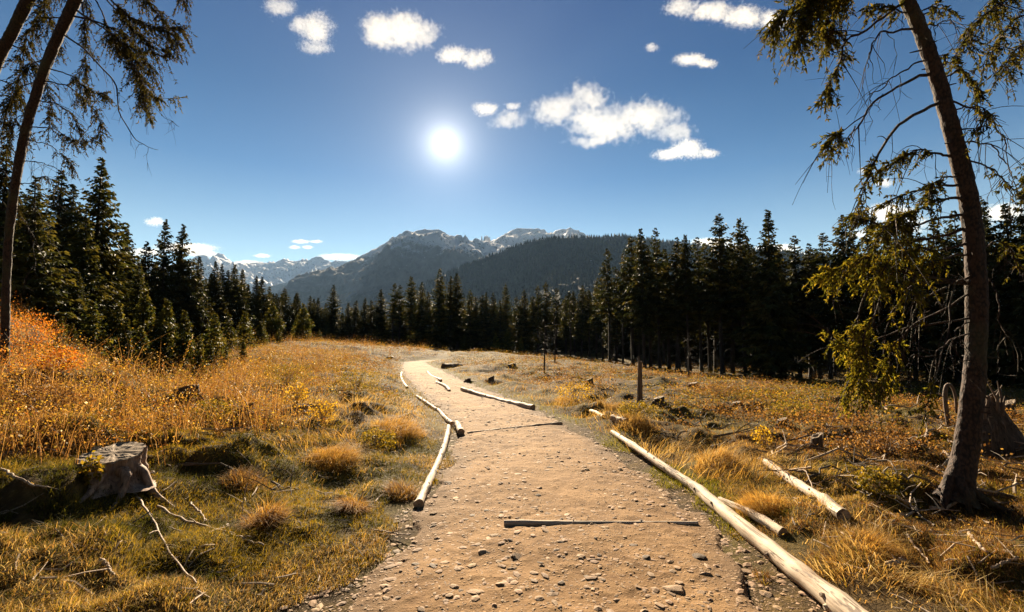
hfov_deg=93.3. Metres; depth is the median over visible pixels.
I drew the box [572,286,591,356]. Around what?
spruce tree
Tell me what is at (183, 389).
stump
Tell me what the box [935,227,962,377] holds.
spruce tree
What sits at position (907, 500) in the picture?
dead branch
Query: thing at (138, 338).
young spruce
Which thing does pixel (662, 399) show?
stump
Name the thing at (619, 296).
spruce tree
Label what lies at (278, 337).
young spruce
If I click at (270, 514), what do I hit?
grass tussock
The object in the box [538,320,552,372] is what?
bare sapling
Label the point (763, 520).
rotten log
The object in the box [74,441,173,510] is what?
tree stump
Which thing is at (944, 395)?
bent snag
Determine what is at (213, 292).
spruce tree
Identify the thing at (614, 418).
log block
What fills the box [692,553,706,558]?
stone
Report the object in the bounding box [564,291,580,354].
spruce tree
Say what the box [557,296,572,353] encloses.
spruce tree
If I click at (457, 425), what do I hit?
border pole
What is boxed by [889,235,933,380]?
spruce tree
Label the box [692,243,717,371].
spruce tree
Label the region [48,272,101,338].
spruce tree
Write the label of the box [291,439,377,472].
grass tussock
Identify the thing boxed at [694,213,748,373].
spruce tree
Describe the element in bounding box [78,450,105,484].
bush
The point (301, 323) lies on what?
young spruce
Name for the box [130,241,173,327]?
spruce tree
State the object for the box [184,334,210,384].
young spruce
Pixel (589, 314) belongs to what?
spruce tree
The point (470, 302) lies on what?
spruce tree
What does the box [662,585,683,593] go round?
stone
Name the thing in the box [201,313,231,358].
young spruce
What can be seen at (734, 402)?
stump
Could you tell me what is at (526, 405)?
border log
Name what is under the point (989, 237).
spruce tree
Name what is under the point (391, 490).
grass tussock
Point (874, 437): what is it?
heath bush
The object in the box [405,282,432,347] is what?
spruce tree
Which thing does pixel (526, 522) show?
water bar
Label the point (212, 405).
heath bush
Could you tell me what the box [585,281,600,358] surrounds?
spruce tree
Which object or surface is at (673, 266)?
spruce tree
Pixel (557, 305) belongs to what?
spruce tree
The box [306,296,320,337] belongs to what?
spruce tree
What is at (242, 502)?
dead branch
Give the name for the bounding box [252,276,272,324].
spruce tree
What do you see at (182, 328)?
young spruce
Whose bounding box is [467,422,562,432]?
water bar
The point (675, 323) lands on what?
spruce tree
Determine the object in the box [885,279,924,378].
spruce tree
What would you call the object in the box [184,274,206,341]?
spruce tree
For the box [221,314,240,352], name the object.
young spruce
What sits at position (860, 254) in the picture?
spruce tree
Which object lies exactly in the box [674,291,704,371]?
spruce tree
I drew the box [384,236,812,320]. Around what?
hill
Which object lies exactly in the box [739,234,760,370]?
spruce tree
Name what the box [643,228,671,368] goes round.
spruce tree
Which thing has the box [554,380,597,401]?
yellow bush
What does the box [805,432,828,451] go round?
stump
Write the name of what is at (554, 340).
bare sapling
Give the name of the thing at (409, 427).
grass tussock
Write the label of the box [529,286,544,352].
spruce tree
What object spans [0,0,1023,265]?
sky
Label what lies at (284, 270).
distant mountains
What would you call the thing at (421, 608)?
stone
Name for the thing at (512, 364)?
stump
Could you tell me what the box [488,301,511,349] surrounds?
spruce tree
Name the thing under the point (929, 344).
spruce tree
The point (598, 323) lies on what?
spruce tree
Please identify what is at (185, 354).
dead flower stalk
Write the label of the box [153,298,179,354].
young spruce
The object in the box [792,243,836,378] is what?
spruce tree
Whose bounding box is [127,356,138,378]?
young spruce
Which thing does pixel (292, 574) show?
twig litter
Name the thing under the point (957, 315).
spruce tree
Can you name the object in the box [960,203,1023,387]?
spruce tree
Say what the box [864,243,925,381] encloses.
spruce tree
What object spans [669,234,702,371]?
spruce tree
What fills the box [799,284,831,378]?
spruce tree
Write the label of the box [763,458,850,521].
fallen log
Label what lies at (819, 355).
spruce tree
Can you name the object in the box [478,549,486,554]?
stone
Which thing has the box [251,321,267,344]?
young spruce
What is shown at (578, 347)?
spruce tree
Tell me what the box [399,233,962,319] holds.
hill forest
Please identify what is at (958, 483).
leaning spruce
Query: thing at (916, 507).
brushwood
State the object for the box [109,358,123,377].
dead flower stalk
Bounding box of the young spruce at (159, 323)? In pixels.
[148,310,175,365]
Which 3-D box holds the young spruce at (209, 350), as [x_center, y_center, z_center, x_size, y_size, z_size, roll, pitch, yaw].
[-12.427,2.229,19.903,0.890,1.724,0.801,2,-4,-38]
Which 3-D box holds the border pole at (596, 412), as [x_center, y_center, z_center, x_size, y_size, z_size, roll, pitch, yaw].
[1.808,2.288,10.305,0.119,0.105,1.550,0,-9,-1]
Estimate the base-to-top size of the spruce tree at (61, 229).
11.444 m
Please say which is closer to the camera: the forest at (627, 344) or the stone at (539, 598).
the stone at (539, 598)
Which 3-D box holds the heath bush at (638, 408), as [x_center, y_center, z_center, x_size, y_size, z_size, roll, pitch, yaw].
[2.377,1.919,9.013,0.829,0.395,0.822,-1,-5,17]
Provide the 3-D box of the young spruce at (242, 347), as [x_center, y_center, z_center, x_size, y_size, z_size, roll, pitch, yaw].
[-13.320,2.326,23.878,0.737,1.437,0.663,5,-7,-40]
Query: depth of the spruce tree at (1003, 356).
33.64 m
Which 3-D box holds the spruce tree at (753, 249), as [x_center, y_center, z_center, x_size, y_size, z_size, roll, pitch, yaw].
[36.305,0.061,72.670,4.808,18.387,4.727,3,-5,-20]
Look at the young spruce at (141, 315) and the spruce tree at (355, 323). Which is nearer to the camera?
the young spruce at (141, 315)
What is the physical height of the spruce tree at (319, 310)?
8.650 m
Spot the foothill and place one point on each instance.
(343, 304)
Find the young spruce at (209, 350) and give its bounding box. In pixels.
[200,339,221,376]
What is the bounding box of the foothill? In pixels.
[314,291,354,313]
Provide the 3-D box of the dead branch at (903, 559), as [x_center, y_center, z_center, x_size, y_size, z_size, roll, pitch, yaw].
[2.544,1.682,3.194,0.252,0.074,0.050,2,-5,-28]
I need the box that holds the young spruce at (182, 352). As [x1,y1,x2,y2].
[171,338,192,370]
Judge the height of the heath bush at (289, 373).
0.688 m
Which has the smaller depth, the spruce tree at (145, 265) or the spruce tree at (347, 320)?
the spruce tree at (145, 265)
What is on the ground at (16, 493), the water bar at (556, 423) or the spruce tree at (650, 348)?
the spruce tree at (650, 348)
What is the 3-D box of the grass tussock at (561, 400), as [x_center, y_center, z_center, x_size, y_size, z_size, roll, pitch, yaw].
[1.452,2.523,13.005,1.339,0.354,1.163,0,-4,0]
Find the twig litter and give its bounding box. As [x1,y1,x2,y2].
[0,394,1023,611]
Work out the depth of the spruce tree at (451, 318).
87.82 m
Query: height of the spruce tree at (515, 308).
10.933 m
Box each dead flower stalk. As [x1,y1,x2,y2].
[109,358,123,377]
[175,334,192,376]
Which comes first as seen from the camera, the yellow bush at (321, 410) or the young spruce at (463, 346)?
the yellow bush at (321, 410)
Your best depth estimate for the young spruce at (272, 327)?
48.95 m
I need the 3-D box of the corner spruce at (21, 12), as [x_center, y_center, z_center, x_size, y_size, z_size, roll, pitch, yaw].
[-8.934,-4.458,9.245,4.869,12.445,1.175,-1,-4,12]
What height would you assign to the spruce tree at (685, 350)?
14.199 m
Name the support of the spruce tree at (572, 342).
on the ground at (16, 493)
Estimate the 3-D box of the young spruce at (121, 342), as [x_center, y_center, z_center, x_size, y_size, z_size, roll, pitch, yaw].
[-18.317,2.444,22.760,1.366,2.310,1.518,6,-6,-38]
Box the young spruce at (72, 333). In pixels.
[65,323,81,354]
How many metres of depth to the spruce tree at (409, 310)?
91.76 m
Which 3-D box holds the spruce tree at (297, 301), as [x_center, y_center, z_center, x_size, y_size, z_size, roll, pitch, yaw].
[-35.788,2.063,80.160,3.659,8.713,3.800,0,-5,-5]
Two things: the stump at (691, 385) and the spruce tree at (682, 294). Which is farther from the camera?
the spruce tree at (682, 294)
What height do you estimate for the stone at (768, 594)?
0.033 m
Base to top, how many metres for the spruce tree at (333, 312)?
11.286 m
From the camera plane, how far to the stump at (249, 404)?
7.13 m
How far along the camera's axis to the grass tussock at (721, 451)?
5.69 m
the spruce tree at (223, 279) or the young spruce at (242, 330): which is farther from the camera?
the spruce tree at (223, 279)
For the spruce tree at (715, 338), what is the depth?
52.34 m
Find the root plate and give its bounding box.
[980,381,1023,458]
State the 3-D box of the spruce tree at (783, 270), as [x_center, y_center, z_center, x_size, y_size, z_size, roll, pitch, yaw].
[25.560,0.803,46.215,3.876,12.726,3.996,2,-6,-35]
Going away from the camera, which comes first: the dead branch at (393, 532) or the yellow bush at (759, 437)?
the dead branch at (393, 532)
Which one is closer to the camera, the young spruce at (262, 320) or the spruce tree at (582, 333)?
the young spruce at (262, 320)
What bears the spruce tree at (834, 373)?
on the ground at (16, 493)
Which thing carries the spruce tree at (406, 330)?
on the ground at (16, 493)
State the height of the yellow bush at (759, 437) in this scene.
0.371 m
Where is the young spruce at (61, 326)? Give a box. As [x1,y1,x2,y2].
[47,316,69,351]
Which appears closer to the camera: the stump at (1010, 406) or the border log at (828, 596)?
the border log at (828, 596)
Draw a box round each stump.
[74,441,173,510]
[155,384,205,407]
[235,402,258,425]
[463,378,475,382]
[488,376,494,384]
[505,363,518,368]
[584,378,594,387]
[651,396,668,408]
[687,382,704,389]
[730,401,743,407]
[772,417,788,429]
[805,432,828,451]
[1005,399,1017,418]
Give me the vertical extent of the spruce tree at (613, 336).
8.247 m
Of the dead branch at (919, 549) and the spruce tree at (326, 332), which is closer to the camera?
the dead branch at (919, 549)
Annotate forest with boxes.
[112,258,961,367]
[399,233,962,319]
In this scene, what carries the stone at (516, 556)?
on the path
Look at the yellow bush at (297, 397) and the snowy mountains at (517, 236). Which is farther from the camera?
the snowy mountains at (517, 236)
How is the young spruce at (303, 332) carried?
on the ground at (16, 493)
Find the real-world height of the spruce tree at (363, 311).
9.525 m
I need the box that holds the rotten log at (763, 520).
[718,497,787,536]
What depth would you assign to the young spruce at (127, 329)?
25.02 m
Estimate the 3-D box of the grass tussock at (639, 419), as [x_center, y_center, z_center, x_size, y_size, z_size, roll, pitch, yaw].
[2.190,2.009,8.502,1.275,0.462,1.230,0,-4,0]
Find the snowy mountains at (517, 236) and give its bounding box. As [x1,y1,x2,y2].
[481,228,586,245]
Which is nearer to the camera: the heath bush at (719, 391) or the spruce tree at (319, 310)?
the heath bush at (719, 391)
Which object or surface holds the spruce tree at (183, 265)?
on the ground at (16, 493)
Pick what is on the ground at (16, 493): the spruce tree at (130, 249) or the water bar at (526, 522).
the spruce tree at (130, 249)
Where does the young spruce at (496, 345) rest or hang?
on the ground at (16, 493)
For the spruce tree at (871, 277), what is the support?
on the ground at (16, 493)
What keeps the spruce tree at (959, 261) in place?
on the ground at (16, 493)
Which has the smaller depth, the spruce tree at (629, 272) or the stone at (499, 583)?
the stone at (499, 583)
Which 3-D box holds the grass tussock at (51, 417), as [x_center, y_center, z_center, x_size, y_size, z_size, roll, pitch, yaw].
[-4.755,1.240,4.870,0.816,0.430,0.754,0,-4,0]
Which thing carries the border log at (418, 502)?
on the ground at (16, 493)
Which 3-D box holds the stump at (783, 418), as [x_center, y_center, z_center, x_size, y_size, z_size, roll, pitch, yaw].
[4.828,2.121,8.667,0.334,0.259,0.337,4,-6,-41]
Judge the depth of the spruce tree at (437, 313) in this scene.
87.43 m
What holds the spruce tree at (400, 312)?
on the ground at (16, 493)
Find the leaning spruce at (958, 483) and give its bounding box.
[747,0,1023,518]
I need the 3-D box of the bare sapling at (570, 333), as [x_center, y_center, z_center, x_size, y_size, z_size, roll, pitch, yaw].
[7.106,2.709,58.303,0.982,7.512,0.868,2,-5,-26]
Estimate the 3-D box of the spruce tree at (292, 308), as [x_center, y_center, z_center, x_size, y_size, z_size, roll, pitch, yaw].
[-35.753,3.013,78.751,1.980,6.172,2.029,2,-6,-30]
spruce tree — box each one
[0,144,28,284]
[0,175,86,332]
[33,170,81,321]
[41,211,115,333]
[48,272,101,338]
[55,157,154,338]
[56,184,84,246]
[108,263,155,332]
[112,226,157,323]
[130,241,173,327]
[146,219,184,336]
[154,224,210,341]
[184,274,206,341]
[186,256,215,340]
[202,261,231,332]
[217,264,232,329]
[222,270,239,329]
[224,264,255,332]
[232,277,251,327]
[240,269,260,331]
[248,275,264,332]
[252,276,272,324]
[263,286,274,310]
[275,297,285,330]
[279,288,295,336]
[289,306,295,336]
[290,292,303,326]
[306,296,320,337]
[313,298,323,335]
[316,312,321,332]
[319,284,348,341]
[320,315,332,340]
[329,318,335,340]
[340,303,353,341]
[346,301,364,341]
[357,298,370,343]
[362,289,398,345]
[363,300,378,342]
[385,283,404,345]
[385,317,407,345]
[390,285,406,346]
[394,300,411,345]
[399,276,419,345]
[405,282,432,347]
[421,268,457,348]
[422,292,433,344]
[440,276,461,350]
[446,273,471,350]
[459,289,483,350]
[468,296,485,350]
[477,295,484,351]
[479,292,492,348]
[481,292,498,351]
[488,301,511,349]
[497,284,516,348]
[509,289,540,352]
[510,297,520,352]
[526,296,540,352]
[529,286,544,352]
[530,319,543,351]
[535,282,556,353]
[545,288,564,354]
[546,307,564,350]
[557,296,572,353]
[557,313,568,351]
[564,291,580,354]
[564,318,576,349]
[567,299,587,351]
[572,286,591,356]
[578,290,592,356]
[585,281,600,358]
[587,278,614,360]
[593,248,622,361]
[601,269,628,363]
[601,310,620,362]
[610,253,629,364]
[611,237,645,365]
[622,228,661,367]
[629,326,651,360]
[638,247,657,367]
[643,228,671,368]
[651,249,675,368]
[657,237,697,370]
[661,279,693,370]
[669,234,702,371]
[672,272,693,367]
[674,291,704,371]
[677,237,713,372]
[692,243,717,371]
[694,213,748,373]
[698,269,726,371]
[709,240,752,373]
[721,218,760,376]
[726,209,816,379]
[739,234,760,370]
[751,248,760,325]
[771,249,791,375]
[778,235,821,378]
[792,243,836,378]
[794,250,845,378]
[797,233,841,378]
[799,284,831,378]
[812,215,880,382]
[825,276,845,375]
[831,235,888,370]
[853,321,882,377]
[858,224,893,378]
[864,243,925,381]
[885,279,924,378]
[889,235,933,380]
[897,218,964,384]
[898,233,936,379]
[931,257,964,385]
[934,210,990,369]
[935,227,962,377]
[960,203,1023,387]
[962,197,1022,385]
[987,176,1023,388]
[999,219,1023,381]
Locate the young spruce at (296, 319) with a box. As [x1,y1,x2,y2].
[289,316,297,338]
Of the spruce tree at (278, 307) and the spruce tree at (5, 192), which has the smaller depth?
the spruce tree at (5, 192)
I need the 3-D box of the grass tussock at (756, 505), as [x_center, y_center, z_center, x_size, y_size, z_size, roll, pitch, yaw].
[2.212,1.745,4.347,0.916,0.352,0.927,3,-5,-33]
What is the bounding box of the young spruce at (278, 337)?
[274,328,282,342]
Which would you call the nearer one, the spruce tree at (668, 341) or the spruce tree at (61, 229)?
the spruce tree at (61, 229)
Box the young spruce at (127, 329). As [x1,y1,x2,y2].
[110,317,135,358]
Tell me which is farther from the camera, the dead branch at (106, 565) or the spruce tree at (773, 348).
the spruce tree at (773, 348)
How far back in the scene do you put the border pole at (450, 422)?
9.92 m
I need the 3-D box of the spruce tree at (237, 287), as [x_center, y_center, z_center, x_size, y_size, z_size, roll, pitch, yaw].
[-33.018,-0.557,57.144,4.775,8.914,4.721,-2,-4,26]
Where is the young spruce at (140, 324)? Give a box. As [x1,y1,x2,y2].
[132,322,157,365]
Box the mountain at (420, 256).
[262,229,510,316]
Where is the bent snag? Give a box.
[933,383,957,425]
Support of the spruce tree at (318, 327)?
on the ground at (16, 493)
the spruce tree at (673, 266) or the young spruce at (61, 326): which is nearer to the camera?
the young spruce at (61, 326)
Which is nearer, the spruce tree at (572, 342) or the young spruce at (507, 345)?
the young spruce at (507, 345)
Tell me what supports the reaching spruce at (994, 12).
on the ground at (16, 493)
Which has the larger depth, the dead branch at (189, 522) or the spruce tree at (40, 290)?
the spruce tree at (40, 290)
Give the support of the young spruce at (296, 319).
on the ground at (16, 493)
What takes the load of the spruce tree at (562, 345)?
on the ground at (16, 493)
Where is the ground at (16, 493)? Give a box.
[0,317,1023,611]
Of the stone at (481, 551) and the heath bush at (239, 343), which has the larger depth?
the heath bush at (239, 343)
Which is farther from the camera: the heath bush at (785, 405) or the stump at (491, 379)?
the stump at (491, 379)
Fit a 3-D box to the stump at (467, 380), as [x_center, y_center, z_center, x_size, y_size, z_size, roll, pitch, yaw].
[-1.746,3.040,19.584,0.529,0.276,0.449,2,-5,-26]
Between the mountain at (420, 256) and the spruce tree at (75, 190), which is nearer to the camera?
the spruce tree at (75, 190)
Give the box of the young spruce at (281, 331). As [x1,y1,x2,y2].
[271,316,286,340]
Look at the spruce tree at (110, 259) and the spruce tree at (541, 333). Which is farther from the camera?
the spruce tree at (541, 333)
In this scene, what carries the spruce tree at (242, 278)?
on the ground at (16, 493)
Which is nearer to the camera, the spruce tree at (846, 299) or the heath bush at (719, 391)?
the heath bush at (719, 391)
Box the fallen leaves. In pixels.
[452,358,1023,611]
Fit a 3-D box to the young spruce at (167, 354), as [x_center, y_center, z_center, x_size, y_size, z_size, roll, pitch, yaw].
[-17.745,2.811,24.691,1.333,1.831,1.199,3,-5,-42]
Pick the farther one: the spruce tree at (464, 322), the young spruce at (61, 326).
the spruce tree at (464, 322)
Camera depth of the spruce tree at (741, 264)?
46.30 m
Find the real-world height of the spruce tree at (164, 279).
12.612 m
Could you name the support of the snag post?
on the ground at (16, 493)
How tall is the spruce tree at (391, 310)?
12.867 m
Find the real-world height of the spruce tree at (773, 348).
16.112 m
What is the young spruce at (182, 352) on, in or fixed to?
on the ground at (16, 493)
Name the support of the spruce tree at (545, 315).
on the ground at (16, 493)
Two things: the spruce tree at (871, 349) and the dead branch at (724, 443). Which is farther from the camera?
the spruce tree at (871, 349)
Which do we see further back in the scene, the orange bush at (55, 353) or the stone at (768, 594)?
the orange bush at (55, 353)
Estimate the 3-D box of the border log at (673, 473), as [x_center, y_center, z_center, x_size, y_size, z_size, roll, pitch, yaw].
[1.820,2.031,6.666,0.155,0.149,3.255,0,-4,-5]
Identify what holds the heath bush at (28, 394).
on the ground at (16, 493)
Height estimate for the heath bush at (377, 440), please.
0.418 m
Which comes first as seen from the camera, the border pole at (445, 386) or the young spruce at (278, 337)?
the border pole at (445, 386)
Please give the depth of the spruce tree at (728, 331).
49.65 m
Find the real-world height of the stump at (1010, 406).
0.466 m
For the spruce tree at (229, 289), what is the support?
on the ground at (16, 493)
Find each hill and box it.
[251,282,287,299]
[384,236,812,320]
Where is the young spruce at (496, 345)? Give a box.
[490,333,500,351]
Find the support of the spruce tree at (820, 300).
on the ground at (16, 493)
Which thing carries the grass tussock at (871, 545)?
on the ground at (16, 493)
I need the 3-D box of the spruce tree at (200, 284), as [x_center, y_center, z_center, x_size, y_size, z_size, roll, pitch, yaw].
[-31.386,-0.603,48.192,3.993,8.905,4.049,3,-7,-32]
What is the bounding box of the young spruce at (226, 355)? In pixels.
[218,345,231,370]
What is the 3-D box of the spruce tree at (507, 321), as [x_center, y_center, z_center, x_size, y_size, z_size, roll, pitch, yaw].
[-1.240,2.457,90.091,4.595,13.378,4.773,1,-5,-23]
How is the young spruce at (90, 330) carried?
on the ground at (16, 493)
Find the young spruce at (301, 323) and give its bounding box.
[291,303,314,339]
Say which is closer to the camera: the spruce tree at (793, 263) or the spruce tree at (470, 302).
the spruce tree at (793, 263)
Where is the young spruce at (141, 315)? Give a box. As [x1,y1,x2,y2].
[127,288,164,365]
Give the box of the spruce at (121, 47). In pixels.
[0,0,196,367]
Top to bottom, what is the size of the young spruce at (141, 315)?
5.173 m
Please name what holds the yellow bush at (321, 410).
on the ground at (16, 493)
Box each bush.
[1,380,89,413]
[10,308,63,352]
[30,345,86,373]
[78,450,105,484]
[186,398,239,424]
[204,333,275,357]
[261,360,314,385]
[282,380,308,403]
[307,398,337,425]
[334,365,381,390]
[355,427,398,452]
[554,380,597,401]
[616,399,662,417]
[691,381,748,396]
[750,424,774,447]
[762,400,825,417]
[846,430,928,456]
[850,465,906,500]
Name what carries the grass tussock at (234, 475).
on the ground at (16, 493)
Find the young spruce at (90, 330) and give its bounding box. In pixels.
[74,300,117,360]
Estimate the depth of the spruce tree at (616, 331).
65.85 m
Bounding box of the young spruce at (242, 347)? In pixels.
[235,339,248,363]
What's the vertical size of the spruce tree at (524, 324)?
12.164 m
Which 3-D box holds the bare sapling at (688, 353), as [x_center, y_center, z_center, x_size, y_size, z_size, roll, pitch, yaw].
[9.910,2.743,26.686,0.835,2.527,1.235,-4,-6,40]
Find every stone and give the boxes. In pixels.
[418,606,424,611]
[449,584,458,588]
[467,589,480,593]
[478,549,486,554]
[495,582,504,585]
[511,553,521,559]
[535,595,543,600]
[654,602,664,607]
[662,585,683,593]
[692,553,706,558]
[742,568,750,573]
[763,591,772,597]
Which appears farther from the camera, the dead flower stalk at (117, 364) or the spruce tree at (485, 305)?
the spruce tree at (485, 305)
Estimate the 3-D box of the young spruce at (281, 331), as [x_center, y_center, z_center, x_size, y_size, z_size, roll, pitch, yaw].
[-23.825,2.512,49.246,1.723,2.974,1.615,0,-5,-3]
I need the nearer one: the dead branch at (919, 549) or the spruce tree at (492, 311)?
the dead branch at (919, 549)
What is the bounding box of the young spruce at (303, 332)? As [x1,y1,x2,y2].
[298,327,307,341]
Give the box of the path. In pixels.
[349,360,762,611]
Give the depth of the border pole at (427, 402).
12.19 m
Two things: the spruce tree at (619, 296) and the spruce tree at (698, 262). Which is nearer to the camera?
the spruce tree at (698, 262)
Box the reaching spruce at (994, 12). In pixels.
[945,0,1023,270]
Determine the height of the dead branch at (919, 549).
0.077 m
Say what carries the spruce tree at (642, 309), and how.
on the ground at (16, 493)
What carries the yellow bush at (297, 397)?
on the ground at (16, 493)
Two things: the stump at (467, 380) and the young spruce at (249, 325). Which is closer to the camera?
the stump at (467, 380)
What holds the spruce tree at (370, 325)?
on the ground at (16, 493)
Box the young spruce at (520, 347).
[517,335,524,352]
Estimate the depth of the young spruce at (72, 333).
15.96 m
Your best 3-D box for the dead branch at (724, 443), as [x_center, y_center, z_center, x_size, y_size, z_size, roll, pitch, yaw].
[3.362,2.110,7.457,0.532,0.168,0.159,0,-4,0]
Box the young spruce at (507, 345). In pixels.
[499,328,515,353]
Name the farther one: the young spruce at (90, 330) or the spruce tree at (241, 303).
the spruce tree at (241, 303)
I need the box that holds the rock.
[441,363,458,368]
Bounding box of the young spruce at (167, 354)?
[151,343,177,374]
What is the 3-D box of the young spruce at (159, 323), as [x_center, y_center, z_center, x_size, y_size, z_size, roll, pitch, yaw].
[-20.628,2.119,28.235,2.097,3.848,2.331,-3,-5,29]
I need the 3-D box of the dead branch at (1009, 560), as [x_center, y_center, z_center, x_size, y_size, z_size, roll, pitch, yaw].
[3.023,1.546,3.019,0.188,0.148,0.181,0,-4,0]
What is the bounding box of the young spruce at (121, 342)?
[105,333,137,369]
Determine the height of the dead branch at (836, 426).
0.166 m
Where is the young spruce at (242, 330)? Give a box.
[235,311,257,348]
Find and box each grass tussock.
[2,407,71,452]
[210,482,308,533]
[217,462,275,492]
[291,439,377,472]
[320,488,381,514]
[364,409,434,440]
[372,475,424,501]
[549,395,580,405]
[595,398,625,412]
[614,410,661,435]
[679,440,762,474]
[708,480,816,519]
[824,519,917,569]
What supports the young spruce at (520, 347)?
on the ground at (16, 493)
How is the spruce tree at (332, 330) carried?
on the ground at (16, 493)
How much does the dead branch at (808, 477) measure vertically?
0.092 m
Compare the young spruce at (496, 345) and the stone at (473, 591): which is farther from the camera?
the young spruce at (496, 345)
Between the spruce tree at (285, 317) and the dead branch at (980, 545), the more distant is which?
the spruce tree at (285, 317)
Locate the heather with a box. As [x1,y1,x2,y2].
[10,311,1023,465]
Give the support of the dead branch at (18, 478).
on the ground at (16, 493)
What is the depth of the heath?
6.72 m
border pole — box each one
[400,372,407,387]
[416,395,436,410]
[435,381,450,390]
[436,408,453,425]
[453,421,464,434]
[589,409,604,417]
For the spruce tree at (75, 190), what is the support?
on the ground at (16, 493)
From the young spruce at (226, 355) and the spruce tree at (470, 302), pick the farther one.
the spruce tree at (470, 302)
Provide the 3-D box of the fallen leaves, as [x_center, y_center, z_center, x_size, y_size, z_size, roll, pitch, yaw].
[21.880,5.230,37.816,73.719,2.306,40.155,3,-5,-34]
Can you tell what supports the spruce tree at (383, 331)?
on the ground at (16, 493)
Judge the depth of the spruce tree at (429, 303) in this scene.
92.04 m
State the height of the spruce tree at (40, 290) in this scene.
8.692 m
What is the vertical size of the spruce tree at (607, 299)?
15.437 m
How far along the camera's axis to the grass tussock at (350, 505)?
4.36 m
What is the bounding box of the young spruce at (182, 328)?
[168,310,200,367]
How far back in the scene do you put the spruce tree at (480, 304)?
95.03 m
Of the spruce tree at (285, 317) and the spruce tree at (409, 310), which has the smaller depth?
the spruce tree at (285, 317)
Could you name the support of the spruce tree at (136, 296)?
on the ground at (16, 493)
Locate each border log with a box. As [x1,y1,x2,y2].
[413,424,450,507]
[460,387,535,410]
[610,430,700,487]
[688,480,868,611]
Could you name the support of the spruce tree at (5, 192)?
on the ground at (16, 493)
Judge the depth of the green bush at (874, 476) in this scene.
4.54 m
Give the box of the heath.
[0,292,432,464]
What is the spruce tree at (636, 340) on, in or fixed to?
on the ground at (16, 493)
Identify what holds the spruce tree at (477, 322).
on the ground at (16, 493)
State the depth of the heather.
13.53 m
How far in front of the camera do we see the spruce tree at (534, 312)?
89.82 m
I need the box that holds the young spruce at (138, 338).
[126,325,161,376]
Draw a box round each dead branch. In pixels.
[0,468,55,488]
[64,557,114,576]
[133,493,196,583]
[156,505,264,545]
[189,502,206,520]
[229,484,246,520]
[369,526,418,534]
[711,438,747,446]
[797,469,821,487]
[825,425,853,434]
[884,554,906,568]
[893,494,922,506]
[907,534,930,563]
[936,531,988,552]
[990,536,1023,569]
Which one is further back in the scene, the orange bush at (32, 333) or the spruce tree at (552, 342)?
the spruce tree at (552, 342)
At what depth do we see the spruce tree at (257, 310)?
62.11 m
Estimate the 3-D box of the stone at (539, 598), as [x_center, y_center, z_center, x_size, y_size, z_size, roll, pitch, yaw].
[0.165,1.792,2.959,0.053,0.019,0.066,1,0,44]
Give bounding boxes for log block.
[610,414,627,425]
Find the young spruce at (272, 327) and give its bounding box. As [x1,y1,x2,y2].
[263,301,286,340]
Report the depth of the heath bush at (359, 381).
12.48 m
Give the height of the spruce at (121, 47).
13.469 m
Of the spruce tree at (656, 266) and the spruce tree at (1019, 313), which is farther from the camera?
the spruce tree at (656, 266)
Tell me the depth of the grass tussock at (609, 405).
11.21 m
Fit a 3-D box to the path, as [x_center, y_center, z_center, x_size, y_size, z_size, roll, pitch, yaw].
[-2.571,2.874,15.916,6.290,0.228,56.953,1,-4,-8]
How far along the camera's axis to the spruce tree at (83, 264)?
30.24 m
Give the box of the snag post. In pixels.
[637,356,642,404]
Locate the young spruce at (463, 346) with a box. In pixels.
[460,334,468,351]
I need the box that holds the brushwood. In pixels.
[0,324,1023,525]
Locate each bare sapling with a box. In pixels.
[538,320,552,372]
[550,312,558,362]
[568,300,572,358]
[683,333,695,376]
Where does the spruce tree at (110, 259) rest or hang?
on the ground at (16, 493)
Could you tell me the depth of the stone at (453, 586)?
3.11 m
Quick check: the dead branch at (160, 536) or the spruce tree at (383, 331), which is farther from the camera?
the spruce tree at (383, 331)
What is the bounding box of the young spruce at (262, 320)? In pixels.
[257,319,270,344]
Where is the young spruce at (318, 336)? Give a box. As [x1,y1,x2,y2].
[316,329,322,340]
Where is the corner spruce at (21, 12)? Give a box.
[0,0,95,228]
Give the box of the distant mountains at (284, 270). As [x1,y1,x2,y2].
[135,253,346,291]
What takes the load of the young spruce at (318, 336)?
on the ground at (16, 493)
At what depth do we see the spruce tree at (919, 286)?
40.22 m
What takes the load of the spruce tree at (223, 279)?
on the ground at (16, 493)
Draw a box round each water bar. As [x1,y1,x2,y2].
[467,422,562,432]
[504,520,698,525]
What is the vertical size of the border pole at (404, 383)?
0.207 m
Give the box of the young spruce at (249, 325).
[241,314,254,339]
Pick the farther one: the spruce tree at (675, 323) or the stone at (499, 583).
the spruce tree at (675, 323)
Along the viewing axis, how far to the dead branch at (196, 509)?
3.97 m
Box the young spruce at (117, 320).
[101,303,130,356]
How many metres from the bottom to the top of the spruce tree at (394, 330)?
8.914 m

